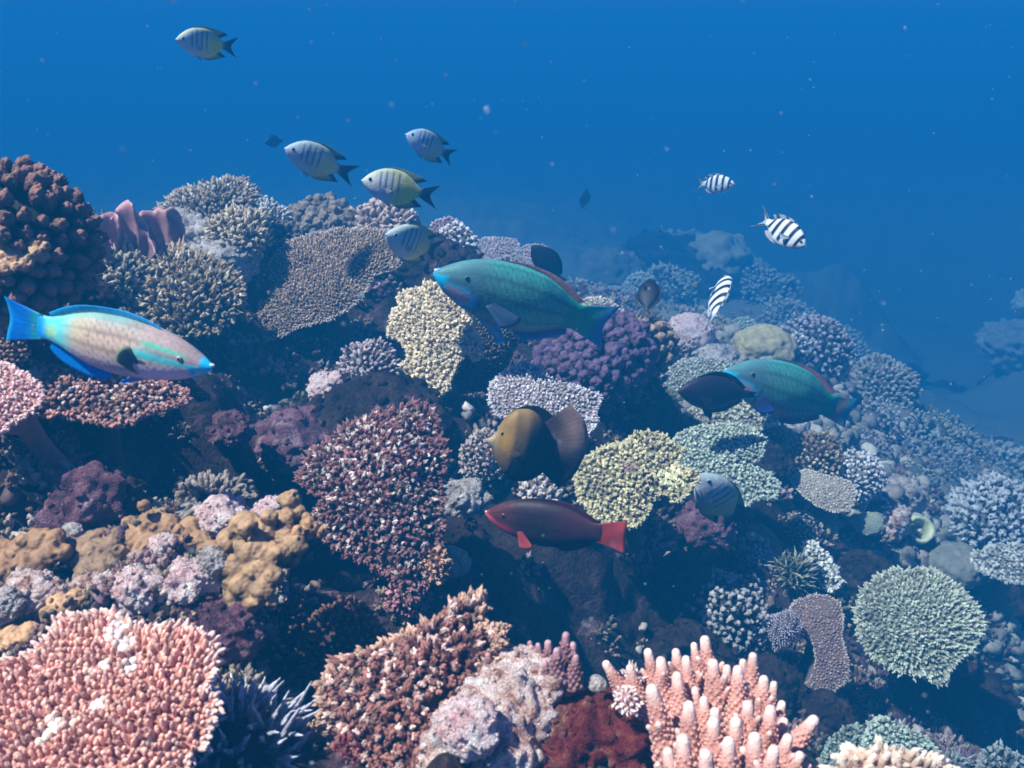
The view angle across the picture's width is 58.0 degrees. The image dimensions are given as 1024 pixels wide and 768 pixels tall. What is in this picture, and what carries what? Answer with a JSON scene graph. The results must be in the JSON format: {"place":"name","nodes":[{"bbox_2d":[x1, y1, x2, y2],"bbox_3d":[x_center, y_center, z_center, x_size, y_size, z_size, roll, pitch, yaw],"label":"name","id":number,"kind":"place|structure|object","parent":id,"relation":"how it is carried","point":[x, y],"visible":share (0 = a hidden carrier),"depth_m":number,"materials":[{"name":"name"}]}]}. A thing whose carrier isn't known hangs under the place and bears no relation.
{"place":"outdoors","nodes":[
{"label":"outdoors","id":0,"kind":"place"},
{"bbox_2d":[4,296,214,383],"bbox_3d":[-0.446,-0.045,1.009,0.248,0.091,0.061,0,20,0],"label":"parrotfish","id":1,"kind":"object","parent":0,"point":[99,342],"visible":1,"depth_m":1.00,"materials":[{"name":"multicoloured"}]},
{"bbox_2d":[175,26,237,59],"bbox_3d":[-0.656,-0.736,1.998,0.145,0.069,0.032,-17,26,-39],"label":"damselfish","id":2,"kind":"object","parent":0,"point":[204,42],"visible":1,"depth_m":1.98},
{"bbox_2d":[284,140,359,186],"bbox_3d":[-0.409,-0.475,1.996,0.160,0.103,0.036,-8,22,-22],"label":"damselfish","id":3,"kind":"object","parent":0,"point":[317,160],"visible":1,"depth_m":1.98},
{"bbox_2d":[361,167,440,208],"bbox_3d":[-0.213,-0.379,1.796,0.156,0.084,0.034,-4,20,-12],"label":"damselfish","id":4,"kind":"object","parent":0,"point":[397,187],"visible":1,"depth_m":1.79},
{"bbox_2d":[385,223,444,262],"bbox_3d":[-0.200,-0.293,1.950,0.043,0.102,0.178,17,26,38],"label":"damselfish","id":5,"kind":"object","parent":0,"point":[409,243],"visible":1,"depth_m":1.92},
{"bbox_2d":[405,128,455,165],"bbox_3d":[-0.192,-0.567,2.223,0.140,0.095,0.032,-16,26,-38],"label":"damselfish","id":6,"kind":"object","parent":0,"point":[427,144],"visible":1,"depth_m":2.20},
{"bbox_2d":[0,76,1023,767],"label":"seabed","id":7,"kind":"structure","parent":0,"point":[900,202],"depth_m":15.73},
{"bbox_2d":[4,566,67,623],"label":"rock","id":8,"kind":"object","parent":7,"relation":"on","point":[38,588],"visible":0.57,"depth_m":0.98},
{"bbox_2d":[0,527,73,586],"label":"lobed coral","id":9,"kind":"object","parent":7,"relation":"on","point":[41,549],"visible":0.88,"depth_m":1.04},
{"bbox_2d":[0,360,74,470],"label":"table coral","id":10,"kind":"object","parent":7,"relation":"on","point":[22,394],"visible":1,"depth_m":1.13},
{"bbox_2d":[0,587,86,656],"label":"lobed coral","id":11,"kind":"object","parent":7,"relation":"on","point":[12,635],"visible":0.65,"depth_m":0.94},
{"bbox_2d":[0,155,109,328],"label":"cauliflower coral","id":12,"kind":"object","parent":7,"relation":"on","point":[40,201],"visible":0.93,"depth_m":1.24},
{"bbox_2d":[0,229,51,275],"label":"lobed coral","id":13,"kind":"object","parent":12,"relation":"on","point":[36,251],"visible":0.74,"depth_m":1.20},
{"bbox_2d":[34,460,127,532],"bbox_3d":[-0.532,0.150,1.155,0.117,0.105,0.107,0,20,0],"label":"rock","id":14,"kind":"object","parent":7,"relation":"on","point":[90,495],"visible":0.74,"depth_m":1.12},
{"bbox_2d":[63,273,120,308],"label":"rock","id":15,"kind":"object","parent":7,"relation":"on","point":[102,293],"visible":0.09,"depth_m":1.63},
{"bbox_2d":[66,526,131,579],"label":"lobed coral","id":16,"kind":"object","parent":7,"relation":"on","point":[95,550],"visible":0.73,"depth_m":1.06},
{"bbox_2d":[0,604,225,767],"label":"table coral","id":17,"kind":"object","parent":7,"relation":"on","point":[112,687],"visible":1,"depth_m":0.77},
{"bbox_2d":[36,364,194,476],"bbox_3d":[-0.609,0.099,1.323,0.320,0.260,0.168,0,20,0],"label":"table coral","id":18,"kind":"object","parent":7,"relation":"on","point":[97,414],"visible":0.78,"depth_m":1.27},
{"bbox_2d":[98,234,154,308],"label":"bushy coral","id":19,"kind":"object","parent":7,"relation":"on","point":[122,274],"visible":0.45,"depth_m":2.00},
{"bbox_2d":[110,564,164,615],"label":"rock","id":20,"kind":"object","parent":7,"relation":"on","point":[130,596],"visible":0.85,"depth_m":0.97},
{"bbox_2d":[96,200,185,263],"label":"leaf coral","id":21,"kind":"object","parent":7,"relation":"on","point":[146,232],"visible":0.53,"depth_m":2.06},
{"bbox_2d":[120,499,216,556],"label":"lobed coral","id":22,"kind":"object","parent":7,"relation":"on","point":[158,520],"visible":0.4,"depth_m":1.08},
{"bbox_2d":[123,238,247,344],"bbox_3d":[-0.724,-0.141,2.058,0.245,0.333,0.260,-15,25,-35],"label":"bushy coral","id":23,"kind":"object","parent":7,"relation":"on","point":[200,297],"visible":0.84,"depth_m":2.00},
{"bbox_2d":[159,555,220,605],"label":"rock","id":24,"kind":"object","parent":7,"relation":"on","point":[184,578],"visible":0.88,"depth_m":0.98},
{"bbox_2d":[174,469,257,509],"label":"bushy coral","id":25,"kind":"object","parent":7,"relation":"on","point":[203,487],"visible":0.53,"depth_m":1.19},
{"bbox_2d":[192,491,249,539],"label":"rock","id":26,"kind":"object","parent":7,"relation":"on","point":[214,514],"visible":0.69,"depth_m":1.10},
{"bbox_2d":[190,236,262,283],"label":"rock","id":27,"kind":"object","parent":7,"relation":"on","point":[229,254],"visible":0.34,"depth_m":2.21,"materials":[{"name":"stone"}]},
{"bbox_2d":[205,409,256,449],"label":"rock","id":28,"kind":"object","parent":7,"relation":"on","point":[231,429],"visible":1,"depth_m":1.66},
{"bbox_2d":[195,594,268,666],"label":"rock","id":29,"kind":"object","parent":7,"relation":"on","point":[240,629],"visible":0.75,"depth_m":0.96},
{"bbox_2d":[215,489,310,612],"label":"lobed coral","id":30,"kind":"object","parent":29,"relation":"on","point":[264,549],"visible":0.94,"depth_m":0.99},
{"bbox_2d":[201,200,275,262],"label":"bushy coral","id":31,"kind":"object","parent":7,"relation":"on","point":[248,228],"visible":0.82,"depth_m":2.23},
{"bbox_2d":[194,670,321,767],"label":"staghorn coral","id":32,"kind":"object","parent":7,"relation":"on","point":[250,731],"visible":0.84,"depth_m":0.83},
{"bbox_2d":[252,403,332,475],"bbox_3d":[-0.421,0.112,1.823,0.187,0.129,0.194,0,20,0],"label":"rock","id":33,"kind":"object","parent":7,"relation":"on","point":[284,438],"visible":0.71,"depth_m":1.76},
{"bbox_2d":[306,690,319,718],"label":"rock","id":34,"kind":"object","parent":7,"relation":"on","point":[309,698],"visible":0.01,"depth_m":1.11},
{"bbox_2d":[295,594,390,683],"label":"bushy coral","id":35,"kind":"object","parent":34,"relation":"on","point":[343,631],"visible":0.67,"depth_m":1.10},
{"bbox_2d":[285,191,357,233],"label":"cauliflower coral","id":36,"kind":"object","parent":7,"relation":"on","point":[317,212],"visible":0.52,"depth_m":2.64},
{"bbox_2d":[252,225,402,340],"bbox_3d":[-0.467,-0.166,2.316,0.308,0.421,0.404,12,23,30],"label":"table coral","id":37,"kind":"object","parent":7,"relation":"on","point":[324,279],"visible":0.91,"depth_m":2.28},
{"bbox_2d":[292,396,454,609],"bbox_3d":[-0.188,0.207,1.454,0.260,0.354,0.247,10,22,25],"label":"bushy coral","id":38,"kind":"object","parent":7,"relation":"on","point":[376,481],"visible":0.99,"depth_m":1.37},
{"bbox_2d":[300,368,453,434],"bbox_3d":[-0.302,0.069,1.924,0.322,0.185,0.289,10,22,25],"label":"rock","id":39,"kind":"object","parent":7,"relation":"on","point":[359,396],"visible":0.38,"depth_m":1.87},
{"bbox_2d":[336,337,400,374],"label":"bushy coral","id":40,"kind":"object","parent":39,"relation":"on","point":[368,355],"visible":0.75,"depth_m":1.96},
{"bbox_2d":[350,198,420,228],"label":"bushy coral","id":41,"kind":"object","parent":7,"relation":"on","point":[374,213],"visible":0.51,"depth_m":2.65},
{"bbox_2d":[383,582,432,620],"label":"bushy coral","id":42,"kind":"object","parent":7,"relation":"on","point":[403,610],"visible":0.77,"depth_m":1.35},
{"bbox_2d":[309,584,512,767],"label":"bushy coral","id":43,"kind":"object","parent":7,"relation":"on","point":[382,698],"visible":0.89,"depth_m":0.88},
{"bbox_2d":[385,278,485,398],"bbox_3d":[-0.189,-0.044,2.124,0.220,0.377,0.270,-7,21,-18],"label":"table coral","id":44,"kind":"object","parent":7,"relation":"on","point":[430,327],"visible":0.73,"depth_m":2.07},
{"bbox_2d":[417,545,455,585],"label":"bushy coral","id":45,"kind":"object","parent":7,"relation":"on","point":[441,563],"visible":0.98,"depth_m":1.34},
{"bbox_2d":[389,232,484,292],"bbox_3d":[-0.232,-0.328,2.704,0.343,0.222,0.299,0,20,0],"label":"rock","id":46,"kind":"object","parent":7,"relation":"on","point":[414,274],"visible":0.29,"depth_m":2.60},
{"bbox_2d":[441,515,491,566],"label":"rock","id":47,"kind":"object","parent":7,"relation":"on","point":[471,537],"visible":0.39,"depth_m":1.61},
{"bbox_2d":[443,478,484,520],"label":"rock","id":48,"kind":"object","parent":47,"relation":"on","point":[462,501],"visible":0.65,"depth_m":1.64,"materials":[{"name":"stone"}]},
{"bbox_2d":[415,676,545,767],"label":"rock","id":49,"kind":"object","parent":7,"relation":"on","point":[517,747],"visible":0.56,"depth_m":0.81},
{"bbox_2d":[435,693,499,763],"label":"rock","id":50,"kind":"object","parent":49,"relation":"on","point":[467,730],"visible":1,"depth_m":0.77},
{"bbox_2d":[457,427,504,482],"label":"bushy coral","id":51,"kind":"object","parent":7,"relation":"on","point":[477,458],"visible":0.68,"depth_m":1.89},
{"bbox_2d":[453,318,518,394],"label":"table coral","id":52,"kind":"object","parent":7,"relation":"on","point":[470,376],"visible":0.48,"depth_m":2.27},
{"bbox_2d":[0,202,1023,767],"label":"coral turf","id":53,"kind":"structure","parent":7,"relation":"on","point":[68,440],"depth_m":2.03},
{"bbox_2d":[0,258,1023,753],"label":"coral rubble","id":54,"kind":"object","parent":7,"relation":"on","point":[12,496],"visible":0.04,"depth_m":2.02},
{"bbox_2d":[474,657,557,747],"bbox_3d":[-0.002,0.305,0.859,0.098,0.105,0.101,0,20,0],"label":"rock","id":55,"kind":"object","parent":7,"relation":"on","point":[526,695],"visible":0.4,"depth_m":0.83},
{"bbox_2d":[496,644,572,705],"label":"rock","id":56,"kind":"object","parent":7,"relation":"on","point":[514,659],"visible":0.33,"depth_m":0.87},
{"bbox_2d":[528,632,583,693],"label":"column coral","id":57,"kind":"object","parent":56,"relation":"on","point":[565,663],"depth_m":0.86},
{"bbox_2d":[486,360,603,436],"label":"table coral","id":58,"kind":"object","parent":7,"relation":"on","point":[522,383],"visible":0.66,"depth_m":1.92},
{"bbox_2d":[531,303,657,415],"bbox_3d":[0.205,-0.070,2.250,0.282,0.244,0.268,-15,25,-36],"label":"cauliflower coral","id":59,"kind":"object","parent":7,"relation":"on","point":[617,366],"visible":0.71,"depth_m":2.17},
{"bbox_2d":[539,686,654,767],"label":"rock","id":60,"kind":"object","parent":7,"relation":"on","point":[590,729],"visible":0.57,"depth_m":0.82,"materials":[{"name":"stone"}]},
{"bbox_2d":[573,244,647,285],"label":"boulder coral","id":61,"kind":"object","parent":7,"relation":"on","point":[614,264],"visible":0.52,"depth_m":8.46},
{"bbox_2d":[572,428,701,563],"bbox_3d":[0.226,0.270,1.892,0.243,0.348,0.237,-11,23,-28],"label":"table coral","id":62,"kind":"object","parent":7,"relation":"on","point":[630,479],"visible":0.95,"depth_m":1.82},
{"bbox_2d":[638,316,679,375],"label":"cauliflower coral","id":63,"kind":"object","parent":7,"relation":"on","point":[666,338],"visible":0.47,"depth_m":2.32},
{"bbox_2d":[621,228,706,276],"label":"rock","id":64,"kind":"object","parent":7,"relation":"on","point":[649,248],"visible":0.28,"depth_m":9.12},
{"bbox_2d":[646,260,702,307],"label":"bushy coral","id":65,"kind":"object","parent":7,"relation":"on","point":[675,284],"visible":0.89,"depth_m":6.94},
{"bbox_2d":[646,547,723,620],"bbox_3d":[0.375,0.446,2.023,0.189,0.183,0.177,0,20,0],"label":"rock","id":66,"kind":"object","parent":7,"relation":"on","point":[681,576],"visible":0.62,"depth_m":1.97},
{"bbox_2d":[644,616,738,681],"bbox_3d":[0.369,0.562,1.871,0.197,0.152,0.190,0,20,0],"label":"rock","id":67,"kind":"object","parent":7,"relation":"on","point":[682,633],"visible":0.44,"depth_m":1.86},
{"bbox_2d":[667,312,716,350],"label":"rock","id":68,"kind":"object","parent":7,"relation":"on","point":[688,328],"visible":0.6,"depth_m":3.45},
{"bbox_2d":[661,356,732,397],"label":"table coral","id":69,"kind":"object","parent":7,"relation":"on","point":[681,373],"visible":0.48,"depth_m":3.19},
{"bbox_2d":[672,501,737,553],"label":"rock","id":70,"kind":"object","parent":7,"relation":"on","point":[695,528],"visible":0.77,"depth_m":2.13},
{"bbox_2d":[602,635,818,767],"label":"finger coral","id":71,"kind":"object","parent":7,"relation":"on","point":[705,709],"visible":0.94,"depth_m":0.81},
{"bbox_2d":[685,266,754,300],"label":"rock","id":72,"kind":"object","parent":7,"relation":"on","point":[711,277],"visible":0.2,"depth_m":8.66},
{"bbox_2d":[688,230,754,277],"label":"boulder coral","id":73,"kind":"object","parent":7,"relation":"on","point":[726,251],"visible":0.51,"depth_m":9.00},
{"bbox_2d":[674,568,769,659],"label":"bushy coral","id":74,"kind":"object","parent":7,"relation":"on","point":[727,614],"visible":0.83,"depth_m":1.93},
{"bbox_2d":[672,420,782,506],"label":"table coral","id":75,"kind":"object","parent":7,"relation":"on","point":[733,452],"visible":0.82,"depth_m":2.22},
{"bbox_2d":[687,399,779,430],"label":"table coral","id":76,"kind":"object","parent":7,"relation":"on","point":[744,412],"visible":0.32,"depth_m":2.75},
{"bbox_2d":[734,532,773,572],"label":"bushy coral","id":77,"kind":"object","parent":7,"relation":"on","point":[756,547],"visible":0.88,"depth_m":2.30},
{"bbox_2d":[732,323,797,360],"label":"boulder coral","id":78,"kind":"object","parent":7,"relation":"on","point":[762,341],"visible":0.72,"depth_m":3.52},
{"bbox_2d":[740,263,803,305],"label":"bushy coral","id":79,"kind":"object","parent":7,"relation":"on","point":[766,285],"visible":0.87,"depth_m":7.86},
{"bbox_2d":[754,440,795,481],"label":"rock","id":80,"kind":"object","parent":7,"relation":"on","point":[777,459],"visible":0.63,"depth_m":2.66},
{"bbox_2d":[745,651,807,721],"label":"rock","id":81,"kind":"object","parent":7,"relation":"on","point":[792,688],"visible":0.39,"depth_m":1.84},
{"bbox_2d":[760,609,803,653],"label":"column coral","id":82,"kind":"object","parent":7,"relation":"on","point":[780,632],"depth_m":1.92},
{"bbox_2d":[758,294,817,332],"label":"bushy coral","id":83,"kind":"object","parent":7,"relation":"on","point":[783,311],"visible":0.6,"depth_m":6.70},
{"bbox_2d":[765,546,820,594],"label":"bushy coral","id":84,"kind":"object","parent":7,"relation":"on","point":[790,570],"visible":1,"depth_m":2.23},
{"bbox_2d":[783,510,821,545],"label":"bushy coral","id":85,"kind":"object","parent":7,"relation":"on","point":[800,527],"visible":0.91,"depth_m":2.45},
{"bbox_2d":[785,430,844,477],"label":"bushy coral","id":86,"kind":"object","parent":7,"relation":"on","point":[813,450],"visible":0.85,"depth_m":2.74},
{"bbox_2d":[787,592,850,694],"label":"table coral","id":87,"kind":"object","parent":7,"relation":"on","point":[823,663],"visible":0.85,"depth_m":1.93},
{"bbox_2d":[780,312,857,380],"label":"bushy coral","id":88,"kind":"object","parent":7,"relation":"on","point":[833,345],"visible":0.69,"depth_m":3.80},
{"bbox_2d":[799,540,846,592],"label":"coral","id":89,"kind":"object","parent":7,"relation":"on","point":[828,577],"visible":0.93,"depth_m":2.36},
{"bbox_2d":[789,468,857,513],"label":"table coral","id":90,"kind":"object","parent":7,"relation":"on","point":[829,493],"visible":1,"depth_m":2.67},
{"bbox_2d":[801,688,862,734],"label":"rock","id":91,"kind":"object","parent":7,"relation":"on","point":[831,711],"visible":0.66,"depth_m":1.78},
{"bbox_2d":[818,722,866,765],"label":"table coral","id":92,"kind":"object","parent":7,"relation":"on","point":[851,733],"visible":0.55,"depth_m":1.60},
{"bbox_2d":[681,305,1023,720],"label":"slope rubble","id":93,"kind":"object","parent":7,"relation":"on","point":[905,557],"visible":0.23,"depth_m":3.26,"materials":[{"name":"stone"}]},
{"bbox_2d":[834,447,887,504],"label":"bushy coral","id":94,"kind":"object","parent":7,"relation":"on","point":[860,472],"visible":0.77,"depth_m":2.74},
{"bbox_2d":[838,549,893,595],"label":"rock","id":95,"kind":"object","parent":7,"relation":"on","point":[859,567],"visible":0.62,"depth_m":2.43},
{"bbox_2d":[848,391,905,440],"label":"bushy coral","id":96,"kind":"object","parent":7,"relation":"on","point":[863,408],"visible":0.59,"depth_m":3.87},
{"bbox_2d":[852,352,923,405],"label":"bushy coral","id":97,"kind":"object","parent":7,"relation":"on","point":[891,376],"visible":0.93,"depth_m":4.42},
{"bbox_2d":[818,734,960,767],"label":"table coral","id":98,"kind":"object","parent":7,"relation":"on","point":[851,755],"visible":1,"depth_m":0.74},
{"bbox_2d":[879,503,913,541],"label":"rock","id":99,"kind":"object","parent":7,"relation":"on","point":[897,524],"visible":0.81,"depth_m":2.79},
{"bbox_2d":[862,391,936,440],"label":"bushy coral","id":100,"kind":"object","parent":7,"relation":"on","point":[909,416],"visible":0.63,"depth_m":4.32},
{"bbox_2d":[860,714,942,753],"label":"table coral","id":101,"kind":"object","parent":7,"relation":"on","point":[889,731],"visible":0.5,"depth_m":1.51},
{"bbox_2d":[886,473,928,513],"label":"rock","id":102,"kind":"object","parent":7,"relation":"on","point":[916,496],"visible":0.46,"depth_m":2.94,"materials":[{"name":"stone"}]},
{"bbox_2d":[852,595,979,693],"bbox_3d":[1.008,0.672,2.401,0.373,0.291,0.351,0,20,0],"label":"rock","id":103,"kind":"object","parent":7,"relation":"on","point":[969,669],"visible":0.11,"depth_m":2.28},
{"bbox_2d":[851,565,988,689],"bbox_3d":[0.924,0.610,2.121,0.274,0.399,0.317,11,23,29],"label":"table coral","id":104,"kind":"object","parent":7,"relation":"on","point":[923,622],"visible":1,"depth_m":2.03},
{"bbox_2d":[928,541,983,589],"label":"boulder coral","id":105,"kind":"object","parent":7,"relation":"on","point":[951,560],"visible":0.62,"depth_m":2.79},
{"bbox_2d":[928,657,1023,753],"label":"rock","id":106,"kind":"object","parent":7,"relation":"on","point":[981,709],"visible":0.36,"depth_m":2.29,"materials":[{"name":"stone"}]},
{"bbox_2d":[945,470,1023,550],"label":"bushy coral","id":107,"kind":"object","parent":7,"relation":"on","point":[994,506],"visible":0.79,"depth_m":3.02},
{"bbox_2d":[969,541,1023,613],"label":"table coral","id":108,"kind":"object","parent":7,"relation":"on","point":[1001,564],"visible":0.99,"depth_m":2.78},
{"bbox_2d":[973,317,1023,373],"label":"boulder coral","id":109,"kind":"object","parent":7,"relation":"on","point":[1001,344],"visible":0.98,"depth_m":8.99},
{"bbox_2d":[975,738,1023,767],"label":"bushy coral","id":110,"kind":"object","parent":7,"relation":"on","point":[1007,758],"visible":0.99,"depth_m":1.80},
{"bbox_2d":[992,579,1023,630],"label":"rock","id":111,"kind":"object","parent":7,"relation":"on","point":[1015,600],"visible":0.08,"depth_m":3.04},
{"bbox_2d":[0,0,1023,80],"label":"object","id":112,"kind":"structure","parent":0,"point":[974,40],"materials":[{"name":"liquid"}]},
{"bbox_2d":[433,259,618,347],"bbox_3d":[0.034,-0.158,1.891,0.382,0.207,0.103,0,20,0],"label":"parrotfish","id":113,"kind":"object","parent":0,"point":[521,300],"visible":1,"depth_m":1.86,"materials":[{"name":"teal"}]},
{"bbox_2d":[485,405,588,487],"bbox_3d":[0.040,0.105,1.496,0.170,0.146,0.055,0,20,0],"label":"surgeonfish","id":114,"kind":"object","parent":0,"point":[527,443],"visible":1,"depth_m":1.49,"materials":[{"name":"yellow"}]},
{"bbox_2d":[485,498,626,552],"bbox_3d":[0.063,0.203,1.359,0.208,0.082,0.058,1,20,3],"label":"parrotfish","id":115,"kind":"object","parent":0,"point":[528,523],"visible":1,"depth_m":1.34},
{"bbox_2d":[678,371,756,419],"bbox_3d":[0.478,0.023,2.166,0.200,0.116,0.056,-10,22,-25],"label":"surgeonfish","id":116,"kind":"object","parent":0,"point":[710,392],"visible":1,"depth_m":2.14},
{"bbox_2d":[693,472,748,532],"bbox_3d":[0.462,0.262,2.013,0.152,0.181,0.056,-7,21,-18],"label":"damselfish","id":117,"kind":"object","parent":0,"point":[716,496],"visible":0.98,"depth_m":1.98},
{"bbox_2d":[752,205,805,248],"bbox_3d":[0.621,-0.365,2.139,0.045,0.092,0.143,-12,23,-29],"label":"sergeant fish","id":118,"kind":"object","parent":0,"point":[784,231],"visible":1,"depth_m":2.12},
{"bbox_2d":[724,358,858,427],"bbox_3d":[0.693,0.028,2.282,0.373,0.202,0.094,-4,20,-10],"label":"parrotfish","id":119,"kind":"object","parent":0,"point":[790,392],"visible":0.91,"depth_m":2.25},
{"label":"rock","id":120,"kind":"object","parent":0,"visible":0},
{"bbox_2d":[152,174,261,218],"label":"table coral","id":121,"kind":"object","parent":120,"relation":"on","point":[207,199],"visible":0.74,"depth_m":2.38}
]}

